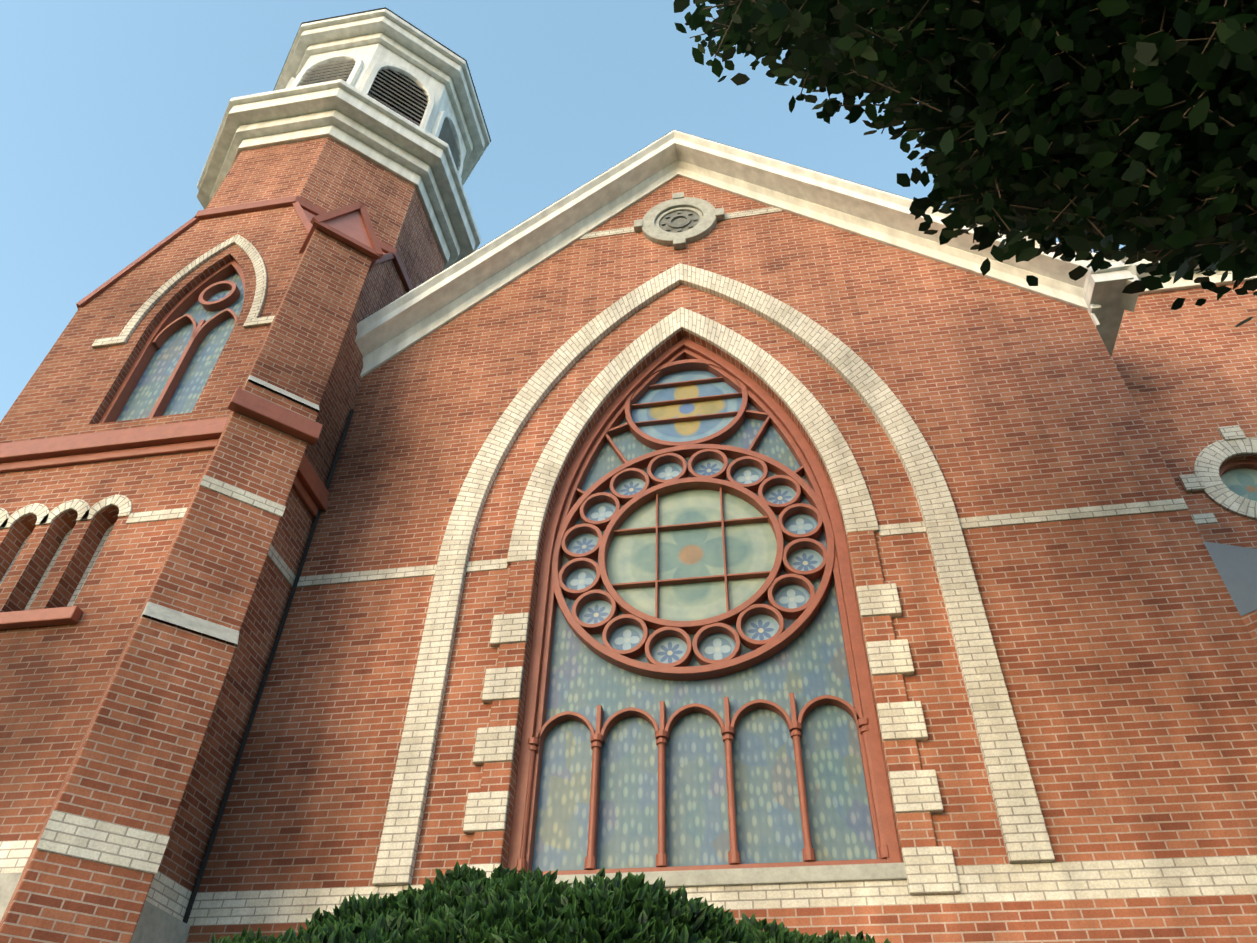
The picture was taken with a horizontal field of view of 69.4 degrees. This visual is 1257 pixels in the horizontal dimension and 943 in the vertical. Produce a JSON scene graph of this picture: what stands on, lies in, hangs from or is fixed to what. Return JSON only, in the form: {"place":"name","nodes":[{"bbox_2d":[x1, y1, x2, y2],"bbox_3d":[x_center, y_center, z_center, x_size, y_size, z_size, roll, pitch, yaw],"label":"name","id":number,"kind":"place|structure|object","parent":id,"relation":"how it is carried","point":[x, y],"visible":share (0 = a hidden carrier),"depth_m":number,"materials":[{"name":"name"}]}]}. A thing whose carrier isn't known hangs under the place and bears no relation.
{"place":"outdoors","nodes":[
{"label":"outdoors","id":0,"kind":"place"},
{"bbox_2d":[0,872,189,942],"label":"stone base","id":1,"kind":"object","parent":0,"point":[155,924],"depth_m":7.15,"materials":[{"name":"beige stone"}]},
{"bbox_2d":[0,206,307,840],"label":"tower","id":2,"kind":"structure","parent":0,"point":[54,680],"depth_m":9.64,"materials":[{"name":"red brick"}]},
{"bbox_2d":[0,0,1125,421],"label":"sky","id":3,"kind":"structure","parent":0,"point":[112,112],"materials":[{"name":"blue"}]},
{"bbox_2d":[198,176,1256,891],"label":"wall","id":4,"kind":"structure","parent":0,"point":[1126,648],"depth_m":9.10,"materials":[{"name":"red brick"}]},
{"bbox_2d":[372,565,466,885],"bbox_3d":[-1.933,2.233,8.641,0.320,3.248,0.080,-6,-43,8],"label":"band","id":5,"kind":"object","parent":4,"relation":"attached to","point":[397,853],"visible":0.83,"depth_m":8.40,"materials":[{"name":"beige brick"}]},
{"bbox_2d":[460,612,529,878],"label":"quoins","id":6,"kind":"object","parent":4,"relation":"attached to","point":[486,811],"visible":0.77,"depth_m":8.25,"materials":[{"name":"beige brick"}]},
{"bbox_2d":[470,560,535,863],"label":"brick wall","id":7,"kind":"structure","parent":4,"relation":"attached to","point":[488,847],"depth_m":8.44,"materials":[{"name":"red brick"}]},
{"bbox_2d":[360,160,677,377],"bbox_3d":[-1.644,-2.944,13.271,4.820,4.700,0.110,-6,-43,8],"label":"rake","id":8,"kind":"object","parent":4,"relation":"attached to","point":[426,326],"visible":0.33,"depth_m":13.25,"materials":[{"name":"white paint"}]},
{"bbox_2d":[355,130,676,356],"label":"cornice","id":9,"kind":"structure","parent":8,"relation":"on","point":[399,315],"depth_m":13.21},
{"bbox_2d":[358,130,672,322],"bbox_3d":[-0.672,1.426,18.427,5.270,4.809,14.470,-6,-43,8],"label":"roof edge","id":10,"kind":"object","parent":9,"relation":"on","point":[510,229],"depth_m":13.21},
{"bbox_2d":[634,192,724,249],"bbox_3d":[0.745,-3.706,13.394,1.340,1.340,0.110,-6,-43,8],"label":"stone frame","id":11,"kind":"object","parent":4,"relation":"attached to","point":[706,212],"visible":1,"depth_m":13.33,"materials":[{"name":"stone"}]},
{"bbox_2d":[659,211,698,232],"bbox_3d":[0.749,-3.692,13.409,0.620,0.620,0.030,-6,-43,8],"label":"carved medallion","id":12,"kind":"object","parent":11,"relation":"in","point":[677,221],"visible":0.94,"depth_m":13.42,"materials":[{"name":"grey stone"}]},
{"bbox_2d":[580,207,781,239],"bbox_3d":[0.754,-3.673,13.430,3.000,0.136,0.012,-6,-43,8],"label":"brick band","id":13,"kind":"object","parent":4,"relation":"attached to","point":[727,216],"visible":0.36,"depth_m":13.34,"materials":[{"name":"beige brick"}]},
{"bbox_2d":[507,307,878,564],"bbox_3d":[0.655,-0.689,10.707,3.860,3.978,0.050,-6,-43,8],"label":"arch band","id":14,"kind":"object","parent":4,"relation":"attached to","point":[789,389],"visible":1,"depth_m":10.54,"materials":[{"name":"beige brick"}]},
{"bbox_2d":[436,263,958,566],"bbox_3d":[0.664,-1.049,11.012,5.400,4.921,0.080,-6,-43,8],"label":"arch band","id":15,"kind":"object","parent":4,"relation":"attached to","point":[869,387],"visible":1,"depth_m":10.83,"materials":[{"name":"beige brick"}]},
{"bbox_2d":[187,498,1256,925],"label":"horizontal bands","id":16,"kind":"object","parent":4,"relation":"attached to","point":[1123,878],"visible":0.54,"depth_m":6.92,"materials":[{"name":"beige brick"}]},
{"bbox_2d":[555,863,906,887],"bbox_3d":[0.559,3.328,7.294,3.320,0.120,0.400,-6,-43,8],"label":"window sill","id":17,"kind":"structure","parent":4,"relation":"attached to","point":[798,874],"depth_m":7.06,"materials":[{"name":"stone"}]},
{"bbox_2d":[502,330,902,868],"bbox_3d":[0.646,0.788,9.630,3.220,6.784,0.340,-6,-43,8],"label":"window frame","id":18,"kind":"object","parent":17,"relation":"on","point":[642,365],"depth_m":10.14,"materials":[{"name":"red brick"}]},
{"bbox_2d":[532,359,876,871],"bbox_3d":[0.669,0.874,9.725,3.220,6.784,0.001,-6,-43,8],"label":"glass","id":19,"kind":"object","parent":18,"relation":"attached to","point":[807,664],"depth_m":8.17,"materials":[{"name":"multicoloured glass"}]},
{"bbox_2d":[631,370,741,441],"bbox_3d":[0.721,-0.781,11.216,1.400,1.400,0.001,-6,-43,8],"label":"stained glass window","id":20,"kind":"structure","parent":19,"relation":"attached to","point":[685,431],"depth_m":11.21,"materials":[{"name":"multicoloured glass"}]},
{"bbox_2d":[607,489,776,620],"bbox_3d":[0.668,0.888,9.707,1.840,1.840,0.001,-6,-43,8],"label":"rose","id":21,"kind":"object","parent":19,"relation":"attached to","point":[698,552],"visible":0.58,"depth_m":9.70,"materials":[{"name":"green glass"}]},
{"bbox_2d":[507,337,901,874],"bbox_3d":[0.653,0.815,9.659,3.220,6.782,0.180,-6,-43,8],"label":"window tracery","id":22,"kind":"object","parent":18,"relation":"attached to","point":[563,530],"visible":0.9,"depth_m":9.38,"materials":[{"name":"brown paint"}]},
{"bbox_2d":[565,459,822,662],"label":"stained glass roundels","id":23,"kind":"object","parent":22,"relation":"attached to","point":[716,646],"visible":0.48,"depth_m":9.66,"materials":[{"name":"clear glass"}]},
{"bbox_2d":[517,718,889,871],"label":"window colonnettes","id":24,"kind":"object","parent":22,"relation":"on","point":[727,734],"visible":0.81,"depth_m":7.78,"materials":[{"name":"brown paint"}]},
{"bbox_2d":[847,530,936,861],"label":"brick wall","id":25,"kind":"structure","parent":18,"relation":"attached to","point":[915,829],"depth_m":7.93,"materials":[{"name":"red brick"}]},
{"bbox_2d":[677,160,1087,310],"bbox_3d":[3.101,-3.424,12.573,4.820,4.700,0.110,-6,-43,8],"label":"rake","id":26,"kind":"object","parent":4,"relation":"attached to","point":[1059,291],"visible":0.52,"depth_m":12.24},
{"bbox_2d":[674,130,1138,311],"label":"cornice","id":27,"kind":"structure","parent":26,"relation":"on","point":[887,209],"depth_m":12.57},
{"bbox_2d":[676,130,1121,260],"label":"rake roof","id":28,"kind":"structure","parent":4,"relation":"on","point":[810,169],"depth_m":12.96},
{"bbox_2d":[856,583,960,894],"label":"quoins","id":29,"kind":"object","parent":4,"relation":"attached to","point":[931,871],"visible":0.9,"depth_m":7.58,"materials":[{"name":"beige brick"}]},
{"bbox_2d":[926,521,1054,862],"bbox_3d":[3.068,1.728,7.906,0.320,3.248,0.080,-6,-43,8],"label":"brick trim","id":30,"kind":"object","parent":4,"relation":"attached to","point":[1025,836],"visible":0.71,"depth_m":7.65,"materials":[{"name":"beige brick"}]},
{"bbox_2d":[1083,261,1136,356],"bbox_3d":[6.657,1.930,14.840,0.500,0.560,12.470,-6,-43,8],"label":"eave return","id":31,"kind":"object","parent":4,"relation":"attached to","point":[1103,289],"visible":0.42,"depth_m":10.56,"materials":[{"name":"white paint"}]},
{"bbox_2d":[673,0,1256,326],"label":"tree","id":32,"kind":"object","parent":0,"point":[1084,95],"depth_m":4.92,"materials":[{"name":"green plant"}]},
{"bbox_3d":[-0.167,3.317,1.926,6.237,3.923,3.720,-6,-43,8],"label":"bush","id":33,"kind":"object","parent":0,"visible":0},
{"bbox_2d":[203,861,890,942],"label":"bush sprigs","id":34,"kind":"object","parent":33,"relation":"on","point":[464,903],"visible":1,"depth_m":2.51,"materials":[{"name":"green plant"}]},
{"label":"ground","id":35,"kind":"structure","parent":0,"visible":0},
{"bbox_2d":[0,228,372,942],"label":"buttress","id":36,"kind":"structure","parent":35,"relation":"on","point":[136,752],"depth_m":7.67,"materials":[{"name":"red brick"}]},
{"bbox_2d":[0,474,295,920],"bbox_3d":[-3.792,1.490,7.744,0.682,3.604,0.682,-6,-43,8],"label":"stone bands","id":37,"kind":"object","parent":36,"relation":"attached to","point":[77,836],"visible":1,"depth_m":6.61,"materials":[{"name":"beige brick"}]},
{"bbox_2d":[140,375,319,646],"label":"buttress stones","id":38,"kind":"object","parent":36,"relation":"attached to","point":[172,616],"visible":0.91,"depth_m":7.93,"materials":[{"name":"beige stone"}]},
{"bbox_2d":[227,388,322,445],"bbox_3d":[-3.740,-0.578,9.643,0.940,0.220,0.140,26,-47,-24],"label":"buttress ledge","id":39,"kind":"object","parent":36,"relation":"attached to","point":[271,414],"visible":0.98,"depth_m":9.58,"materials":[{"name":"red stone"}]},
{"bbox_2d":[299,211,375,276],"bbox_3d":[-4.022,-3.090,12.632,0.900,0.800,1.040,26,-47,-24],"label":"gablet","id":40,"kind":"object","parent":36,"relation":"on","point":[351,225],"visible":0.2,"depth_m":12.22,"materials":[{"name":"brown paint"}]},
{"bbox_2d":[158,137,443,890],"bbox_3d":[-5.400,1.786,10.654,3.650,15.750,3.650,-6,-43,8],"label":"tower shaft","id":41,"kind":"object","parent":35,"relation":"on","point":[327,174],"visible":0.25,"depth_m":11.76,"materials":[{"name":"red brick"}]},
{"bbox_2d":[0,494,131,528],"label":"arch hoods","id":42,"kind":"object","parent":41,"relation":"attached to","point":[44,514],"visible":1,"depth_m":9.49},
{"bbox_2d":[0,254,239,611],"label":"tower reveal","id":43,"kind":"object","parent":41,"relation":"attached to","point":[62,525],"visible":0.44,"depth_m":9.42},
{"bbox_2d":[0,522,115,609],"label":"niche backs","id":44,"kind":"object","parent":43,"relation":"attached to","point":[87,570],"depth_m":9.29,"materials":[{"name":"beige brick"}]},
{"bbox_2d":[98,260,244,423],"bbox_3d":[-5.514,-1.694,11.580,1.300,3.248,0.140,-6,-43,8],"label":"tower window frame","id":45,"kind":"object","parent":43,"relation":"attached to","point":[175,318],"visible":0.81,"depth_m":11.72,"materials":[{"name":"brown paint"}]},
{"bbox_2d":[116,273,243,420],"bbox_3d":[-5.502,-1.648,11.632,1.300,3.250,0.001,-6,-43,8],"label":"window glass","id":46,"kind":"object","parent":45,"relation":"attached to","point":[149,388],"visible":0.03,"depth_m":11.34,"materials":[{"name":"blue glass"}]},
{"bbox_2d":[208,290,230,301],"bbox_3d":[-5.481,-2.322,12.236,0.420,0.420,0.001,-6,-43,8],"label":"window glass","id":47,"kind":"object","parent":46,"relation":"attached to","point":[219,295],"visible":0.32,"depth_m":12.30,"materials":[{"name":"blue glass"}]},
{"bbox_2d":[91,234,274,347],"bbox_3d":[-5.525,-2.515,12.070,2.540,2.203,0.040,-6,-43,8],"label":"window hood mold","id":48,"kind":"object","parent":43,"relation":"attached to","point":[254,318],"visible":0.98,"depth_m":11.91,"materials":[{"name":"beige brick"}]},
{"bbox_2d":[0,417,328,629],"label":"ledges","id":49,"kind":"object","parent":41,"relation":"attached to","point":[310,489],"visible":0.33,"depth_m":9.99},
{"bbox_2d":[76,200,393,308],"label":"gablet edges","id":50,"kind":"object","parent":41,"relation":"attached to","point":[375,252],"visible":0.6,"depth_m":12.39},
{"bbox_2d":[183,409,353,923],"bbox_3d":[-3.714,3.135,8.245,0.041,10.600,0.041,9,-43,-8],"label":"downpipe","id":51,"kind":"object","parent":41,"relation":"attached to","point":[232,777],"visible":1,"depth_m":8.99,"materials":[{"name":"metal"}]},
{"bbox_2d":[194,196,413,291],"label":"cornice","id":52,"kind":"structure","parent":41,"relation":"attached to","point":[274,204],"depth_m":13.28,"materials":[{"name":"brown paint"}]},
{"bbox_2d":[197,9,489,270],"bbox_3d":[-5.161,-5.715,17.436,4.650,4.480,4.650,-6,-43,8],"label":"belfry","id":53,"kind":"object","parent":41,"relation":"on","point":[356,119],"visible":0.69,"depth_m":15.64,"materials":[{"name":"white paint"}]},
{"bbox_2d":[304,61,426,125],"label":"louvers","id":54,"kind":"object","parent":53,"relation":"in","point":[397,100],"visible":0.04,"depth_m":16.62,"materials":[{"name":"grey wood"}]},
{"bbox_2d":[285,53,462,180],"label":"louvre frames","id":55,"kind":"structure","parent":53,"relation":"attached to","point":[376,68],"depth_m":16.86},
{"bbox_2d":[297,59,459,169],"bbox_3d":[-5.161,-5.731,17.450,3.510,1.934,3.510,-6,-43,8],"label":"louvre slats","id":56,"kind":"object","parent":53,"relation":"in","point":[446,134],"visible":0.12,"depth_m":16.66,"materials":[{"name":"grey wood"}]},
{"bbox_2d":[273,7,490,178],"bbox_3d":[-5.100,-7.654,19.189,4.160,0.750,4.160,-6,-43,8],"label":"roof edge","id":57,"kind":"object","parent":53,"relation":"on","point":[411,25],"depth_m":17.70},
{"bbox_2d":[302,208,384,253],"bbox_3d":[-5.283,-1.903,13.990,3.650,1.900,3.650,-6,-43,8],"label":"broach","id":58,"kind":"object","parent":41,"relation":"on","point":[309,215],"visible":0.06,"depth_m":13.12,"materials":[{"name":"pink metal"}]},
{"bbox_2d":[1111,283,1256,548],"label":"brick wall","id":59,"kind":"structure","parent":35,"relation":"on","point":[1187,370],"depth_m":11.07,"materials":[{"name":"red brick"}]},
{"bbox_2d":[1119,250,1256,294],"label":"wing cornice","id":60,"kind":"structure","parent":59,"relation":"attached to","point":[1181,283],"depth_m":12.09,"materials":[{"name":"white stone"}]},
{"bbox_2d":[1178,425,1245,523],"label":"stone blocks","id":61,"kind":"structure","parent":59,"relation":"attached to","point":[1192,483],"depth_m":10.00,"materials":[{"name":"beige brick"}]},
{"bbox_2d":[1194,437,1256,519],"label":"round window surround","id":62,"kind":"object","parent":59,"relation":"attached to","point":[1211,458],"visible":0.88,"depth_m":10.06,"materials":[{"name":"beige brick"}]},
{"bbox_2d":[1219,454,1256,468],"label":"window reveal","id":63,"kind":"object","parent":59,"relation":"in","point":[1250,457],"visible":0.23,"depth_m":10.20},
{"bbox_2d":[1219,460,1256,477],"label":"window frame","id":64,"kind":"object","parent":59,"relation":"attached to","point":[1227,467],"visible":0.35,"depth_m":10.22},
{"bbox_2d":[1221,468,1256,500],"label":"round window glass","id":65,"kind":"object","parent":64,"relation":"in","point":[1242,482],"visible":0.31,"depth_m":10.15,"materials":[{"name":"teal glass"}]},
{"bbox_2d":[1241,610,1256,646],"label":"buttress","id":66,"kind":"structure","parent":35,"relation":"on","point":[1250,621],"depth_m":7.76,"materials":[{"name":"red brick"}]},
{"bbox_2d":[1203,541,1256,615],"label":"buttress cap","id":67,"kind":"object","parent":66,"relation":"on","point":[1236,566],"visible":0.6,"depth_m":8.02,"materials":[{"name":"grey stone"}]},
{"bbox_3d":[0.458,5.275,5.268,10.000,3.631,0.120,-6,-43,8],"label":"stone base","id":68,"kind":"object","parent":35,"relation":"on","visible":0},
{"bbox_2d":[185,894,1256,942],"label":"plinth","id":69,"kind":"structure","parent":68,"relation":"on","point":[1207,919],"depth_m":6.55,"materials":[{"name":"red brick"}]}
]}

